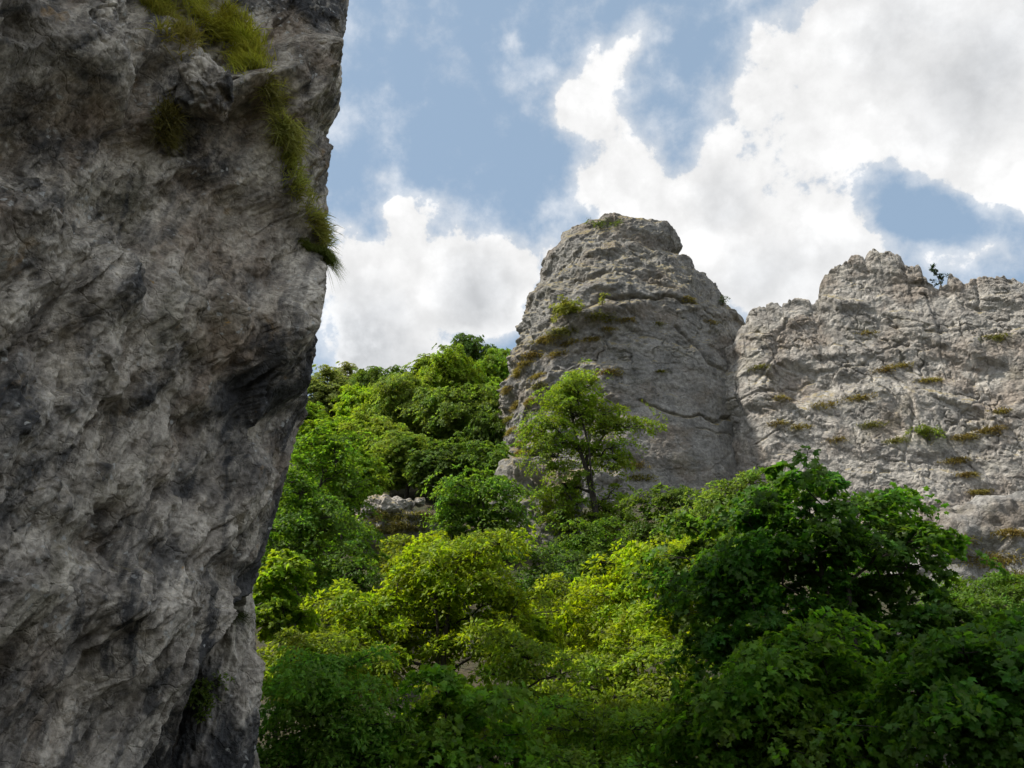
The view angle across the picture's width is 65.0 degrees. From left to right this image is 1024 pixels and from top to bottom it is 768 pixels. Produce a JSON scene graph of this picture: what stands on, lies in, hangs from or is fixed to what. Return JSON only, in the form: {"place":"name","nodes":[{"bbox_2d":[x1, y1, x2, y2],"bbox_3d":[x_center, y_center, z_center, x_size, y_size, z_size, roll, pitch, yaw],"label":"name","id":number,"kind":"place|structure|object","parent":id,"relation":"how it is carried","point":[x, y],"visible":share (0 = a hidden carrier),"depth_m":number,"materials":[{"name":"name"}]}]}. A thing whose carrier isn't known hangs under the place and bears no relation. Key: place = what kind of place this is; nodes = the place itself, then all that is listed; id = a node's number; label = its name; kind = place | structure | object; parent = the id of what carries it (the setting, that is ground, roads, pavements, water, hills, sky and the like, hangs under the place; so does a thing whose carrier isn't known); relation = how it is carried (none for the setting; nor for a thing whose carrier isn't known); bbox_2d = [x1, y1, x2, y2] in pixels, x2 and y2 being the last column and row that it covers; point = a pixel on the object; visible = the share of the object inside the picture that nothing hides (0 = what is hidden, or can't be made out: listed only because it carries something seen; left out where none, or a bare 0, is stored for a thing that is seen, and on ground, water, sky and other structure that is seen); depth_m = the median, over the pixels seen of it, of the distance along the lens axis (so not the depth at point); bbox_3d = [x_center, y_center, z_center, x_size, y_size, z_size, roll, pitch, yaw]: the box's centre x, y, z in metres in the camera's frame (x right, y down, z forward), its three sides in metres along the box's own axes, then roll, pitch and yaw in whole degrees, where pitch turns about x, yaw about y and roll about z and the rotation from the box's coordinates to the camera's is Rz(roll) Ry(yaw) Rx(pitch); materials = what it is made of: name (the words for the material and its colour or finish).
{"place":"outdoors","nodes":[
{"label":"outdoors","id":0,"kind":"place"},
{"bbox_2d":[0,0,348,767],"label":"cliff","id":1,"kind":"structure","parent":0,"point":[160,318],"depth_m":9.45,"materials":[{"name":"stone"}]},
{"bbox_2d":[149,88,192,160],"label":"grass","id":2,"kind":"structure","parent":1,"relation":"on","point":[168,132],"depth_m":10.56,"materials":[{"name":"plant"}]},
{"bbox_2d":[130,0,214,61],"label":"grass","id":3,"kind":"structure","parent":1,"relation":"on","point":[162,8],"depth_m":10.87,"materials":[{"name":"plant"}]},
{"bbox_2d":[171,53,234,124],"bbox_3d":[-4.125,-3.953,10.807,0.758,0.920,0.872,9,-24,-21],"label":"boulder","id":4,"kind":"object","parent":1,"relation":"on","point":[204,89],"visible":0.96,"depth_m":10.56,"materials":[{"name":"stone"}]},
{"bbox_2d":[174,0,288,111],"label":"grass","id":5,"kind":"structure","parent":1,"relation":"on","point":[238,33],"depth_m":12.17,"materials":[{"name":"plant"}]},
{"bbox_2d":[240,51,321,164],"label":"grass","id":6,"kind":"structure","parent":1,"relation":"on","point":[287,123],"depth_m":11.79,"materials":[{"name":"plant"}]},
{"bbox_2d":[259,130,341,257],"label":"grass","id":7,"kind":"structure","parent":1,"relation":"on","point":[325,235],"depth_m":12.10,"materials":[{"name":"plant"}]},
{"bbox_2d":[298,235,347,290],"bbox_3d":[-2.958,-1.840,12.576,0.837,0.753,1.019,0,-22,0],"label":"grass tuft","id":8,"kind":"object","parent":1,"relation":"on","point":[330,258],"visible":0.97,"depth_m":12.50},
{"bbox_2d":[255,432,1012,767],"bbox_3d":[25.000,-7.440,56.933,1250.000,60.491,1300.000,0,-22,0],"label":"ground","id":9,"kind":"structure","parent":0,"point":[431,506],"depth_m":35.57,"materials":[{"name":"plant"}]},
{"bbox_2d":[168,587,265,767],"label":"rock pillar","id":10,"kind":"object","parent":9,"relation":"on","point":[227,736],"visible":0.52,"depth_m":11.88,"materials":[{"name":"stone"}]},
{"bbox_2d":[184,671,234,732],"bbox_3d":[-4.537,4.577,11.593,0.731,0.850,0.912,-17,-28,37],"label":"shrub","id":11,"kind":"object","parent":10,"relation":"on","point":[201,694],"visible":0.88,"depth_m":11.56,"materials":[{"name":"green plant"}]},
{"bbox_2d":[233,611,258,633],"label":"grass tuft","id":12,"kind":"object","parent":10,"relation":"on","point":[241,615],"visible":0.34,"depth_m":12.42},
{"bbox_2d":[252,548,323,754],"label":"maple tree","id":13,"kind":"object","parent":9,"relation":"on","point":[277,610],"visible":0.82,"depth_m":21.34,"materials":[{"name":"green plant"}]},
{"bbox_2d":[290,401,328,463],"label":"hillside tree","id":14,"kind":"object","parent":9,"relation":"on","point":[313,414],"visible":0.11,"depth_m":77.85,"materials":[{"name":"green plant"}]},
{"bbox_2d":[282,466,338,515],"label":"hillside tree","id":15,"kind":"object","parent":9,"relation":"on","point":[317,482],"visible":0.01,"depth_m":50.10,"materials":[{"name":"green plant"}]},
{"bbox_2d":[258,468,367,627],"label":"beech tree","id":16,"kind":"object","parent":9,"relation":"on","point":[299,525],"visible":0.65,"depth_m":28.81,"materials":[{"name":"green plant"}]},
{"bbox_2d":[265,423,386,601],"bbox_3d":[-9.446,6.126,38.618,6.840,8.761,7.533,-15,-26,32],"label":"beech tree","id":17,"kind":"object","parent":9,"relation":"on","point":[336,468],"visible":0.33,"depth_m":39.29,"materials":[{"name":"green plant"}]},
{"bbox_2d":[296,415,360,466],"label":"hillside tree","id":18,"kind":"object","parent":9,"relation":"on","point":[328,423],"visible":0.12,"depth_m":67.35,"materials":[{"name":"green plant"}]},
{"bbox_2d":[307,364,353,420],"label":"hillside tree","id":19,"kind":"object","parent":9,"relation":"on","point":[325,391],"visible":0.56,"depth_m":90.81,"materials":[{"name":"green plant"}]},
{"bbox_2d":[256,625,411,747],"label":"locust tree","id":20,"kind":"object","parent":9,"relation":"on","point":[306,640],"visible":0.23,"depth_m":18.68,"materials":[{"name":"green plant"}]},
{"bbox_2d":[290,506,393,613],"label":"beech tree","id":21,"kind":"object","parent":9,"relation":"on","point":[362,580],"visible":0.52,"depth_m":33.14,"materials":[{"name":"green plant"}]},
{"bbox_2d":[256,641,432,767],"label":"hazel shrub","id":22,"kind":"object","parent":9,"relation":"on","point":[327,692],"visible":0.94,"depth_m":13.44,"materials":[{"name":"green plant"}]},
{"bbox_2d":[332,361,359,387],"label":"hillside tree","id":23,"kind":"object","parent":9,"relation":"on","point":[347,367],"visible":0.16,"depth_m":111.95,"materials":[{"name":"green plant"}]},
{"bbox_2d":[329,382,376,422],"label":"hillside tree","id":24,"kind":"object","parent":9,"relation":"on","point":[345,407],"visible":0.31,"depth_m":88.06,"materials":[{"name":"green plant"}]},
{"bbox_2d":[321,446,394,509],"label":"hillside tree","id":25,"kind":"object","parent":9,"relation":"on","point":[365,461],"visible":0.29,"depth_m":52.60,"materials":[{"name":"green plant"}]},
{"bbox_2d":[298,578,421,680],"bbox_3d":[-5.037,8.306,24.881,4.790,4.502,2.904,-8,-23,19],"label":"hazel shrub","id":26,"kind":"object","parent":9,"relation":"on","point":[342,585],"visible":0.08,"depth_m":25.12,"materials":[{"name":"green plant"}]},
{"bbox_2d":[344,366,388,392],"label":"hillside tree","id":27,"kind":"object","parent":9,"relation":"on","point":[371,375],"visible":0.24,"depth_m":106.16,"materials":[{"name":"green plant"}]},
{"bbox_2d":[336,411,410,474],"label":"hillside tree","id":28,"kind":"object","parent":9,"relation":"on","point":[377,426],"visible":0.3,"depth_m":63.07,"materials":[{"name":"green plant"}]},
{"bbox_2d":[346,382,413,431],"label":"hillside tree","id":29,"kind":"object","parent":9,"relation":"on","point":[368,395],"visible":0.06,"depth_m":82.14,"materials":[{"name":"green plant"}]},
{"bbox_2d":[377,364,406,384],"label":"hillside tree","id":30,"kind":"object","parent":9,"relation":"on","point":[397,370],"visible":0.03,"depth_m":107.12,"materials":[{"name":"green plant"}]},
{"bbox_2d":[352,509,444,555],"bbox_3d":[-6.829,8.714,46.703,6.065,3.286,4.442,0,-22,0],"label":"rock outcrop","id":31,"kind":"object","parent":9,"relation":"on","point":[416,534],"visible":0.14,"depth_m":45.03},
{"bbox_2d":[363,508,409,525],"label":"grass tuft","id":32,"kind":"object","parent":31,"relation":"on","point":[393,516],"visible":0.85,"depth_m":45.08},
{"bbox_2d":[360,494,414,515],"bbox_3d":[-7.105,7.255,46.299,3.076,1.799,2.430,0,-22,0],"label":"boulder","id":33,"kind":"object","parent":31,"relation":"on","point":[386,503],"visible":0.5,"depth_m":45.53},
{"bbox_2d":[377,519,429,535],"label":"grass tuft","id":34,"kind":"object","parent":31,"relation":"on","point":[401,524],"visible":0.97,"depth_m":44.61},
{"bbox_2d":[394,509,439,525],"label":"grass tuft","id":35,"kind":"object","parent":31,"relation":"on","point":[417,514],"visible":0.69,"depth_m":45.15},
{"bbox_2d":[414,497,425,507],"bbox_3d":[-5.290,6.782,46.094,0.673,0.596,0.742,0,-22,0],"label":"boulder","id":36,"kind":"object","parent":31,"relation":"on","point":[419,502],"visible":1,"depth_m":45.94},
{"bbox_2d":[357,428,444,498],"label":"hillside tree","id":37,"kind":"object","parent":9,"relation":"on","point":[396,447],"visible":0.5,"depth_m":58.85,"materials":[{"name":"green plant"}]},
{"bbox_2d":[363,371,446,441],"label":"hillside tree","id":38,"kind":"object","parent":9,"relation":"on","point":[394,395],"visible":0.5,"depth_m":73.95,"materials":[{"name":"green plant"}]},
{"bbox_2d":[400,353,436,377],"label":"hillside tree","id":39,"kind":"object","parent":9,"relation":"on","point":[420,362],"visible":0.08,"depth_m":105.29,"materials":[{"name":"green plant"}]},
{"bbox_2d":[351,530,491,624],"bbox_3d":[-4.105,8.561,35.299,6.996,4.244,4.680,0,-22,0],"label":"hazel shrub","id":40,"kind":"object","parent":9,"relation":"on","point":[392,549],"visible":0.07,"depth_m":35.77,"materials":[{"name":"green plant"}]},
{"bbox_2d":[402,431,483,505],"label":"hillside tree","id":41,"kind":"object","parent":9,"relation":"on","point":[427,464],"visible":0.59,"depth_m":56.30,"materials":[{"name":"green plant"}]},
{"bbox_2d":[301,523,590,720],"bbox_3d":[-1.971,7.351,23.290,7.623,6.387,6.331,-14,-26,31],"label":"locust tree","id":42,"kind":"object","parent":9,"relation":"on","point":[439,574],"visible":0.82,"depth_m":22.93,"materials":[{"name":"green plant"}]},
{"bbox_2d":[324,662,572,767],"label":"maple tree","id":43,"kind":"object","parent":9,"relation":"on","point":[441,744],"visible":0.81,"depth_m":13.26,"materials":[{"name":"green plant"}]},
{"bbox_2d":[397,381,500,449],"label":"hillside tree","id":44,"kind":"object","parent":9,"relation":"on","point":[447,414],"visible":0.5,"depth_m":70.13,"materials":[{"name":"green plant"}]},
{"bbox_2d":[416,343,484,394],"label":"hillside tree","id":45,"kind":"object","parent":9,"relation":"on","point":[457,369],"visible":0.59,"depth_m":94.52,"materials":[{"name":"green plant"}]},
{"bbox_2d":[431,332,498,368],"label":"hillside tree","id":46,"kind":"object","parent":9,"relation":"on","point":[473,349],"visible":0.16,"depth_m":103.03,"materials":[{"name":"green plant"}]},
{"bbox_2d":[417,464,542,565],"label":"ash tree","id":47,"kind":"object","parent":9,"relation":"on","point":[455,517],"visible":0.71,"depth_m":43.29,"materials":[{"name":"green plant"}]},
{"bbox_2d":[462,409,505,449],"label":"hillside tree","id":48,"kind":"object","parent":9,"relation":"on","point":[488,430],"visible":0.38,"depth_m":66.57,"materials":[{"name":"green plant"}]},
{"bbox_2d":[472,377,501,398],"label":"hillside tree","id":49,"kind":"object","parent":9,"relation":"on","point":[497,381],"visible":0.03,"depth_m":79.15,"materials":[{"name":"green plant"}]},
{"bbox_2d":[453,440,522,494],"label":"hillside tree","id":50,"kind":"object","parent":9,"relation":"on","point":[491,456],"visible":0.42,"depth_m":55.80,"materials":[{"name":"green plant"}]},
{"bbox_2d":[472,346,510,392],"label":"hillside tree","id":51,"kind":"object","parent":9,"relation":"on","point":[493,363],"visible":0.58,"depth_m":97.82,"materials":[{"name":"green plant"}]},
{"bbox_2d":[410,624,608,753],"bbox_3d":[-0.109,6.995,17.220,4.292,3.633,2.596,0,-22,0],"label":"locust tree","id":52,"kind":"object","parent":9,"relation":"on","point":[533,650],"visible":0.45,"depth_m":17.26,"materials":[{"name":"green plant"}]},
{"bbox_2d":[486,456,586,547],"bbox_3d":[1.329,9.392,47.469,6.222,10.347,5.340,0,-22,0],"label":"rock outcrop","id":53,"kind":"object","parent":9,"relation":"on","point":[508,468],"visible":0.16,"depth_m":46.80,"materials":[{"name":"stone"}]},
{"bbox_2d":[483,541,594,644],"bbox_3d":[1.136,8.475,32.246,6.218,4.567,3.293,-9,-24,21],"label":"hazel shrub","id":54,"kind":"object","parent":9,"relation":"on","point":[546,552],"visible":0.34,"depth_m":32.22,"materials":[{"name":"green plant"}]},
{"bbox_2d":[477,571,633,694],"bbox_3d":[1.490,8.501,26.867,5.534,4.342,3.954,0,-22,0],"label":"locust tree","id":55,"kind":"object","parent":9,"relation":"on","point":[551,586],"visible":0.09,"depth_m":26.93,"materials":[{"name":"green plant"}]},
{"bbox_2d":[539,515,638,586],"bbox_3d":[3.737,8.230,37.730,5.170,4.004,4.334,0,-22,0],"label":"hazel shrub","id":56,"kind":"object","parent":9,"relation":"on","point":[592,547],"visible":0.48,"depth_m":37.69,"materials":[{"name":"green plant"}]},
{"bbox_2d":[512,358,667,544],"bbox_3d":[4.264,4.595,45.624,9.713,12.090,5.787,12,-25,-27],"label":"ash tree","id":57,"kind":"object","parent":9,"relation":"on","point":[564,394],"visible":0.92,"depth_m":45.56,"materials":[{"name":"green plant"}]},
{"bbox_2d":[487,693,713,767],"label":"hazel shrub","id":58,"kind":"object","parent":9,"relation":"on","point":[595,753],"visible":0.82,"depth_m":13.51,"materials":[{"name":"green plant"}]},
{"bbox_2d":[498,628,721,767],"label":"locust tree","id":59,"kind":"object","parent":9,"relation":"on","point":[625,679],"visible":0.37,"depth_m":18.54,"materials":[{"name":"green plant"}]},
{"bbox_2d":[497,212,745,507],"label":"rock tower","id":60,"kind":"structure","parent":9,"relation":"on","point":[643,272],"depth_m":62.80,"materials":[{"name":"stone"}]},
{"bbox_2d":[499,385,513,396],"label":"grass tuft","id":61,"kind":"object","parent":60,"relation":"on","point":[505,390],"visible":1,"depth_m":65.16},
{"bbox_2d":[516,359,535,371],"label":"grass tuft","id":62,"kind":"object","parent":60,"relation":"on","point":[524,363],"visible":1,"depth_m":63.68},
{"bbox_2d":[519,350,543,361],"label":"grass tuft","id":63,"kind":"object","parent":60,"relation":"on","point":[533,354],"visible":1,"depth_m":63.63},
{"bbox_2d":[529,380,551,390],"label":"grass tuft","id":64,"kind":"object","parent":60,"relation":"on","point":[543,386],"visible":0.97,"depth_m":61.65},
{"bbox_2d":[529,335,553,343],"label":"grass tuft","id":65,"kind":"object","parent":60,"relation":"on","point":[541,340],"visible":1,"depth_m":63.55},
{"bbox_2d":[537,333,562,348],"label":"grass tuft","id":66,"kind":"object","parent":60,"relation":"on","point":[554,335],"visible":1,"depth_m":63.07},
{"bbox_2d":[543,349,571,358],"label":"grass tuft","id":67,"kind":"object","parent":60,"relation":"on","point":[554,353],"visible":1,"depth_m":62.64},
{"bbox_2d":[542,325,578,337],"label":"grass tuft","id":68,"kind":"object","parent":60,"relation":"on","point":[564,329],"visible":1,"depth_m":62.96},
{"bbox_2d":[548,294,583,322],"bbox_3d":[4.482,-5.768,63.059,3.358,2.057,3.146,-8,-23,18],"label":"shrub","id":69,"kind":"object","parent":60,"relation":"on","point":[567,307],"visible":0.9,"depth_m":62.74,"materials":[{"name":"green plant"}]},
{"bbox_2d":[558,338,583,346],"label":"grass tuft","id":70,"kind":"object","parent":60,"relation":"on","point":[569,343],"visible":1,"depth_m":62.79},
{"bbox_2d":[576,309,618,325],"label":"grass tuft","id":71,"kind":"object","parent":60,"relation":"on","point":[596,316],"visible":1,"depth_m":62.26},
{"bbox_2d":[595,365,623,377],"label":"grass tuft","id":72,"kind":"object","parent":60,"relation":"on","point":[606,369],"visible":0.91,"depth_m":60.63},
{"bbox_2d":[623,459,650,474],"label":"grass tuft","id":73,"kind":"object","parent":60,"relation":"on","point":[638,464],"visible":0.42,"depth_m":57.45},
{"bbox_2d":[624,473,659,482],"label":"grass tuft","id":74,"kind":"object","parent":60,"relation":"on","point":[639,475],"visible":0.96,"depth_m":57.09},
{"bbox_2d":[615,482,703,548],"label":"hawthorn tree","id":75,"kind":"object","parent":9,"relation":"on","point":[660,502],"visible":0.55,"depth_m":41.34,"materials":[{"name":"green plant"}]},
{"bbox_2d":[534,531,792,676],"bbox_3d":[4.614,7.263,23.997,7.973,6.269,7.229,0,-22,0],"label":"locust tree","id":76,"kind":"object","parent":9,"relation":"on","point":[625,623],"visible":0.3,"depth_m":23.93,"materials":[{"name":"green plant"}]},
{"bbox_2d":[614,509,792,673],"bbox_3d":[4.949,6.331,20.209,4.571,6.346,2.072,-10,-24,22],"label":"maple tree","id":77,"kind":"object","parent":9,"relation":"on","point":[676,557],"visible":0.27,"depth_m":21.03,"materials":[{"name":"green plant"}]},
{"bbox_2d":[642,710,788,767],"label":"hazel shrub","id":78,"kind":"object","parent":9,"relation":"on","point":[711,760],"visible":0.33,"depth_m":12.50,"materials":[{"name":"green plant"}]},
{"bbox_2d":[647,467,805,548],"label":"ash tree","id":79,"kind":"object","parent":9,"relation":"on","point":[710,498],"visible":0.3,"depth_m":31.61,"materials":[{"name":"green plant"}]},
{"bbox_2d":[648,603,952,767],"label":"maple tree","id":80,"kind":"object","parent":9,"relation":"on","point":[779,699],"visible":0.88,"depth_m":11.99,"materials":[{"name":"green plant"}]},
{"bbox_2d":[640,445,1018,759],"bbox_3d":[6.508,4.939,15.557,6.323,6.949,6.891,21,-30,-41],"label":"maple tree","id":81,"kind":"object","parent":9,"relation":"on","point":[905,540],"visible":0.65,"depth_m":15.53,"materials":[{"name":"green plant"}]},
{"bbox_2d":[809,603,1023,767],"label":"maple tree","id":82,"kind":"object","parent":9,"relation":"on","point":[965,704],"visible":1,"depth_m":10.01,"materials":[{"name":"green plant"}]},
{"bbox_2d":[890,491,1023,600],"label":"rock slab","id":83,"kind":"object","parent":9,"relation":"on","point":[979,516],"visible":0.3,"depth_m":43.94,"materials":[{"name":"stone"}]},
{"bbox_2d":[949,548,1023,569],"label":"grass tuft","id":84,"kind":"object","parent":83,"relation":"on","point":[1008,560],"visible":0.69,"depth_m":43.27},
{"bbox_2d":[971,567,1023,582],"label":"grass tuft","id":85,"kind":"object","parent":83,"relation":"on","point":[1015,571],"visible":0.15,"depth_m":42.44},
{"bbox_2d":[989,527,1023,541],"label":"grass tuft","id":86,"kind":"object","parent":83,"relation":"on","point":[1015,531],"visible":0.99,"depth_m":43.19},
{"bbox_2d":[905,570,1023,622],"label":"hazel shrub","id":87,"kind":"object","parent":9,"relation":"on","point":[1001,591],"visible":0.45,"depth_m":34.60,"materials":[{"name":"green plant"}]},
{"bbox_2d":[308,0,1023,395],"label":"sky","id":88,"kind":"structure","parent":0,"point":[781,142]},
{"bbox_2d":[724,248,1023,547],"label":"rock wall","id":89,"kind":"structure","parent":0,"point":[817,351],"depth_m":58.49,"materials":[{"name":"stone"}]},
{"bbox_2d":[765,419,791,428],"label":"grass tuft","id":90,"kind":"object","parent":89,"relation":"on","point":[779,422],"visible":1,"depth_m":58.79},
{"bbox_2d":[784,422,810,430],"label":"grass tuft","id":91,"kind":"object","parent":89,"relation":"on","point":[802,426],"visible":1,"depth_m":58.30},
{"bbox_2d":[804,400,837,409],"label":"grass tuft","id":92,"kind":"object","parent":89,"relation":"on","point":[823,403],"visible":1,"depth_m":58.39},
{"bbox_2d":[834,392,875,402],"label":"grass tuft","id":93,"kind":"object","parent":89,"relation":"on","point":[861,397],"visible":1,"depth_m":58.04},
{"bbox_2d":[854,419,890,429],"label":"grass tuft","id":94,"kind":"object","parent":89,"relation":"on","point":[873,424],"visible":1,"depth_m":57.01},
{"bbox_2d":[870,364,897,373],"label":"grass tuft","id":95,"kind":"object","parent":89,"relation":"on","point":[889,367],"visible":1,"depth_m":58.68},
{"bbox_2d":[883,435,911,445],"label":"grass tuft","id":96,"kind":"object","parent":89,"relation":"on","point":[892,440],"visible":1,"depth_m":56.01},
{"bbox_2d":[903,423,946,445],"bbox_3d":[28.942,3.633,56.134,2.732,1.756,2.849,-14,-26,31],"label":"shrub","id":97,"kind":"object","parent":89,"relation":"on","point":[925,430],"visible":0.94,"depth_m":55.42,"materials":[{"name":"green plant"}]},
{"bbox_2d":[912,376,944,382],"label":"grass tuft","id":98,"kind":"object","parent":89,"relation":"on","point":[935,379],"visible":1,"depth_m":57.43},
{"bbox_2d":[928,263,949,286],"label":"pine tree","id":99,"kind":"object","parent":89,"relation":"on","point":[934,271],"visible":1,"depth_m":61.17,"materials":[{"name":"green plant"}]},
{"bbox_2d":[937,456,971,464],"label":"grass tuft","id":100,"kind":"object","parent":89,"relation":"on","point":[958,459],"visible":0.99,"depth_m":54.41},
{"bbox_2d":[946,433,981,444],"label":"grass tuft","id":101,"kind":"object","parent":89,"relation":"attached to","point":[966,435],"visible":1,"depth_m":54.96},
{"bbox_2d":[955,471,979,479],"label":"grass tuft","id":102,"kind":"object","parent":89,"relation":"on","point":[972,473],"visible":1,"depth_m":53.72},
{"bbox_2d":[964,488,993,495],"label":"grass tuft","id":103,"kind":"object","parent":89,"relation":"on","point":[980,491],"visible":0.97,"depth_m":53.16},
{"bbox_2d":[970,424,1007,437],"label":"grass tuft","id":104,"kind":"object","parent":89,"relation":"on","point":[988,429],"visible":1,"depth_m":54.66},
{"bbox_2d":[981,333,1011,342],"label":"grass tuft","id":105,"kind":"object","parent":89,"relation":"on","point":[997,337],"visible":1,"depth_m":57.42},
{"bbox_2d":[987,406,1013,413],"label":"grass tuft","id":106,"kind":"object","parent":89,"relation":"on","point":[1003,411],"visible":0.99,"depth_m":55.19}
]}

